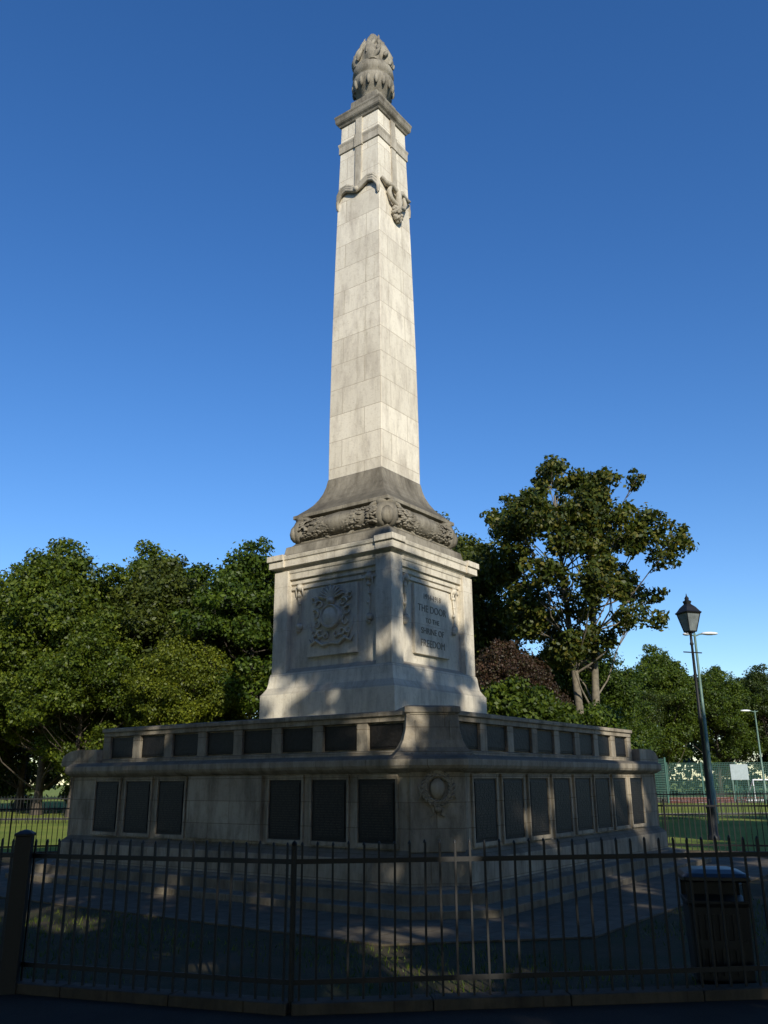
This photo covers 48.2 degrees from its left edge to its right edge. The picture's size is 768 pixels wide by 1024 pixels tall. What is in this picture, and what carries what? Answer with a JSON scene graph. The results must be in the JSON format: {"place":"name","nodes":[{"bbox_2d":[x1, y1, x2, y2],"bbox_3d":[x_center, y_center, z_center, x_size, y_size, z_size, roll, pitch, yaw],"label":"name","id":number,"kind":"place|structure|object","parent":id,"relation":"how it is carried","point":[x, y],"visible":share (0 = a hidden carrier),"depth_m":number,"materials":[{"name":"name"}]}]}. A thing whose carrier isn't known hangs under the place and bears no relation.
{"place":"outdoors","nodes":[
{"label":"outdoors","id":0,"kind":"place"},
{"bbox_2d":[0,856,767,997],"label":"lawn","id":1,"kind":"structure","parent":0,"point":[556,948],"depth_m":8.12,"materials":[{"name":"green plant"}]},
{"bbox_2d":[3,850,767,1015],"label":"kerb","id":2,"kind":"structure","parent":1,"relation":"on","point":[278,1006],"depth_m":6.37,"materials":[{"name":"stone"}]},
{"bbox_2d":[0,799,767,1012],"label":"iron railings","id":3,"kind":"object","parent":2,"relation":"on","point":[290,981],"visible":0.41,"depth_m":6.62,"materials":[{"name":"black metal"}]},
{"bbox_2d":[677,866,756,984],"bbox_3d":[2.774,3.416,7.150,0.540,0.860,0.540,-4,-18,11],"label":"litter bin","id":4,"kind":"object","parent":1,"relation":"on","point":[717,919],"visible":0.69,"depth_m":6.95,"materials":[{"name":"black metal"}]},
{"bbox_2d":[0,857,767,945],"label":"paving","id":5,"kind":"structure","parent":0,"point":[418,928],"depth_m":10.46,"materials":[{"name":"grey stone"}]},
{"bbox_2d":[0,994,767,1023],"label":"pavement","id":6,"kind":"structure","parent":0,"point":[21,1009],"depth_m":6.12,"materials":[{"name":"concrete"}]},
{"bbox_2d":[0,829,35,994],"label":"gate post","id":7,"kind":"object","parent":6,"relation":"on","point":[16,916],"visible":0.98,"depth_m":6.98,"materials":[{"name":"black metal"}]},
{"bbox_2d":[0,780,767,851],"bbox_3d":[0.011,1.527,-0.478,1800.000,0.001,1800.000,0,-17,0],"label":"ground","id":8,"kind":"structure","parent":0,"point":[52,792],"depth_m":31.81,"materials":[{"name":"green plant"}]},
{"bbox_2d":[0,586,5,754],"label":"deciduous tree","id":9,"kind":"object","parent":8,"relation":"on","point":[1,751],"visible":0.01,"depth_m":49.65,"materials":[{"name":"green plant"}]},
{"bbox_2d":[0,730,69,807],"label":"hedge","id":10,"kind":"object","parent":8,"relation":"on","point":[7,790],"visible":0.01,"depth_m":57.48,"materials":[{"name":"green plant"}]},
{"bbox_2d":[0,611,70,810],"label":"deciduous tree","id":11,"kind":"object","parent":8,"relation":"on","point":[11,755],"visible":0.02,"depth_m":53.00,"materials":[{"name":"green plant"}]},
{"bbox_2d":[0,537,142,814],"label":"deciduous tree","id":12,"kind":"object","parent":8,"relation":"on","point":[39,590],"visible":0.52,"depth_m":46.05,"materials":[{"name":"green plant"}]},
{"bbox_2d":[0,608,145,816],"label":"deciduous tree","id":13,"kind":"object","parent":8,"relation":"on","point":[44,681],"visible":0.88,"depth_m":42.51,"materials":[{"name":"green plant"}]},
{"bbox_2d":[51,539,196,722],"bbox_3d":[-15.883,9.977,54.544,13.551,17.005,13.235,7,-19,-23],"label":"deciduous tree","id":14,"kind":"object","parent":8,"relation":"on","point":[150,552],"visible":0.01,"depth_m":55.94,"materials":[{"name":"green plant"}]},
{"bbox_2d":[89,553,268,725],"bbox_3d":[-12.386,9.738,49.724,12.000,14.542,12.791,-11,-20,31],"label":"deciduous tree","id":15,"kind":"object","parent":8,"relation":"on","point":[165,591],"visible":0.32,"depth_m":47.19,"materials":[{"name":"green plant"}]},
{"bbox_2d":[119,631,266,726],"bbox_3d":[-9.748,10.499,42.986,7.930,9.016,7.440,9,-20,-27],"label":"deciduous tree","id":16,"kind":"object","parent":8,"relation":"on","point":[173,679],"visible":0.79,"depth_m":41.19,"materials":[{"name":"green plant"}]},
{"bbox_2d":[135,536,275,722],"bbox_3d":[-7.012,8.416,46.239,11.595,14.898,11.872,15,-23,-41],"label":"deciduous tree","id":17,"kind":"object","parent":8,"relation":"on","point":[243,587],"visible":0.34,"depth_m":44.64,"materials":[{"name":"green plant"}]},
{"bbox_2d":[5,34,711,919],"bbox_3d":[-0.220,-2.821,19.433,10.100,20.310,10.100,-13,-21,34],"label":"war memorial","id":18,"kind":"object","parent":8,"relation":"on","point":[373,724],"visible":0.98,"depth_m":15.06,"materials":[{"name":"stone"}]},
{"bbox_2d":[0,791,767,823],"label":"field railing","id":19,"kind":"object","parent":8,"relation":"on","point":[663,794],"visible":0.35,"depth_m":35.97,"materials":[{"name":"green metal"}]},
{"bbox_2d":[0,731,767,798],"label":"distant trees","id":20,"kind":"object","parent":8,"relation":"on","point":[690,760],"visible":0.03,"depth_m":93.42,"materials":[{"name":"green plant"}]},
{"bbox_2d":[436,511,555,675],"bbox_3d":[2.704,7.587,45.570,12.415,15.952,12.711,-11,-20,29],"label":"deciduous tree","id":21,"kind":"object","parent":8,"relation":"on","point":[488,627],"visible":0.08,"depth_m":43.07,"materials":[{"name":"green plant"}]},
{"bbox_2d":[474,638,574,704],"bbox_3d":[5.128,8.838,35.103,5.400,7.271,5.756,-11,-20,31],"label":"copper beech tree","id":22,"kind":"object","parent":8,"relation":"on","point":[504,661],"visible":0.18,"depth_m":34.56,"materials":[{"name":"purple plant"}]},
{"bbox_2d":[481,674,585,724],"bbox_3d":[4.317,7.864,28.050,5.000,4.962,4.600,0,-17,0],"label":"shrub","id":23,"kind":"object","parent":8,"relation":"on","point":[511,697],"visible":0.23,"depth_m":27.26,"materials":[{"name":"green plant"}]},
{"bbox_2d":[474,454,699,713],"bbox_3d":[8.720,4.999,38.267,9.913,16.485,8.725,6,-18,-19],"label":"plane tree","id":24,"kind":"object","parent":8,"relation":"on","point":[517,523],"visible":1,"depth_m":37.08,"materials":[{"name":"green plant"}]},
{"bbox_2d":[533,629,650,719],"bbox_3d":[9.752,10.363,42.986,7.930,9.016,7.440,9,-20,-27],"label":"deciduous tree","id":25,"kind":"object","parent":8,"relation":"on","point":[623,695],"visible":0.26,"depth_m":41.06,"materials":[{"name":"green plant"}]},
{"bbox_2d":[568,699,653,750],"bbox_3d":[6.528,8.338,28.395,4.232,4.227,4.600,7,-19,-23],"label":"shrub","id":26,"kind":"object","parent":8,"relation":"on","point":[599,714],"visible":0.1,"depth_m":28.15,"materials":[{"name":"green plant"}]},
{"bbox_2d":[616,705,644,734],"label":"deciduous tree","id":27,"kind":"object","parent":8,"relation":"on","point":[635,726],"visible":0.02,"depth_m":49.34,"materials":[{"name":"green plant"}]},
{"bbox_2d":[613,666,666,756],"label":"deciduous tree","id":28,"kind":"object","parent":8,"relation":"on","point":[648,731],"visible":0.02,"depth_m":56.91,"materials":[{"name":"green plant"}]},
{"bbox_2d":[630,687,673,727],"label":"deciduous tree","id":29,"kind":"object","parent":8,"relation":"on","point":[657,717],"visible":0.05,"depth_m":74.85,"materials":[{"name":"green plant"}]},
{"bbox_2d":[627,644,717,795],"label":"deciduous tree","id":30,"kind":"object","parent":8,"relation":"on","point":[666,677],"visible":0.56,"depth_m":79.95,"materials":[{"name":"green plant"}]},
{"bbox_2d":[675,594,720,840],"bbox_3d":[8.970,5.677,24.400,0.640,6.840,0.540,6,-18,-19],"label":"street lamp","id":31,"kind":"object","parent":8,"relation":"on","point":[687,613],"visible":0.95,"depth_m":24.58,"materials":[{"name":"black metal"}]},
{"bbox_2d":[683,632,718,823],"bbox_3d":[12.606,8.189,33.065,1.460,7.180,0.270,1,-17,-5],"label":"park floodlight","id":32,"kind":"object","parent":8,"relation":"on","point":[713,793],"visible":0.81,"depth_m":33.01,"materials":[{"name":"green paint"}]},
{"bbox_2d":[657,797,763,802],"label":"tennis court","id":33,"kind":"object","parent":8,"relation":"on","point":[698,798],"depth_m":68.45,"materials":[{"name":"green"}]},
{"bbox_2d":[655,757,767,802],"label":"tennis court fence","id":34,"kind":"object","parent":33,"relation":"on","point":[666,783],"visible":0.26,"depth_m":78.06,"materials":[{"name":"green metal"}]},
{"bbox_2d":[729,764,749,800],"bbox_3d":[26.139,19.844,62.900,1.300,2.600,0.080,0,-17,0],"label":"notice board","id":35,"kind":"object","parent":33,"relation":"on","point":[738,771],"visible":0.91,"depth_m":63.06,"materials":[{"name":"white paint"}]},
{"bbox_2d":[746,779,767,800],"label":"goal frame","id":36,"kind":"object","parent":33,"relation":"on","point":[754,788],"visible":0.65,"depth_m":62.80,"materials":[{"name":"white paint"}]},
{"bbox_2d":[676,664,767,795],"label":"deciduous tree","id":37,"kind":"object","parent":8,"relation":"on","point":[728,701],"visible":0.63,"depth_m":81.88,"materials":[{"name":"green plant"}]},
{"bbox_2d":[714,664,767,774],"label":"deciduous tree","id":38,"kind":"object","parent":8,"relation":"on","point":[756,681],"visible":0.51,"depth_m":84.75,"materials":[{"name":"green plant"}]},
{"bbox_2d":[740,710,767,803],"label":"park floodlight","id":39,"kind":"object","parent":8,"relation":"on","point":[764,784],"visible":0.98,"depth_m":57.60,"materials":[{"name":"green paint"}]},
{"bbox_2d":[0,0,767,784],"label":"sky","id":40,"kind":"structure","parent":0,"point":[587,180],"materials":[{"name":"blue"}]},
{"bbox_2d":[1,812,767,818],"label":"path","id":41,"kind":"structure","parent":0,"point":[659,813],"depth_m":41.17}
]}

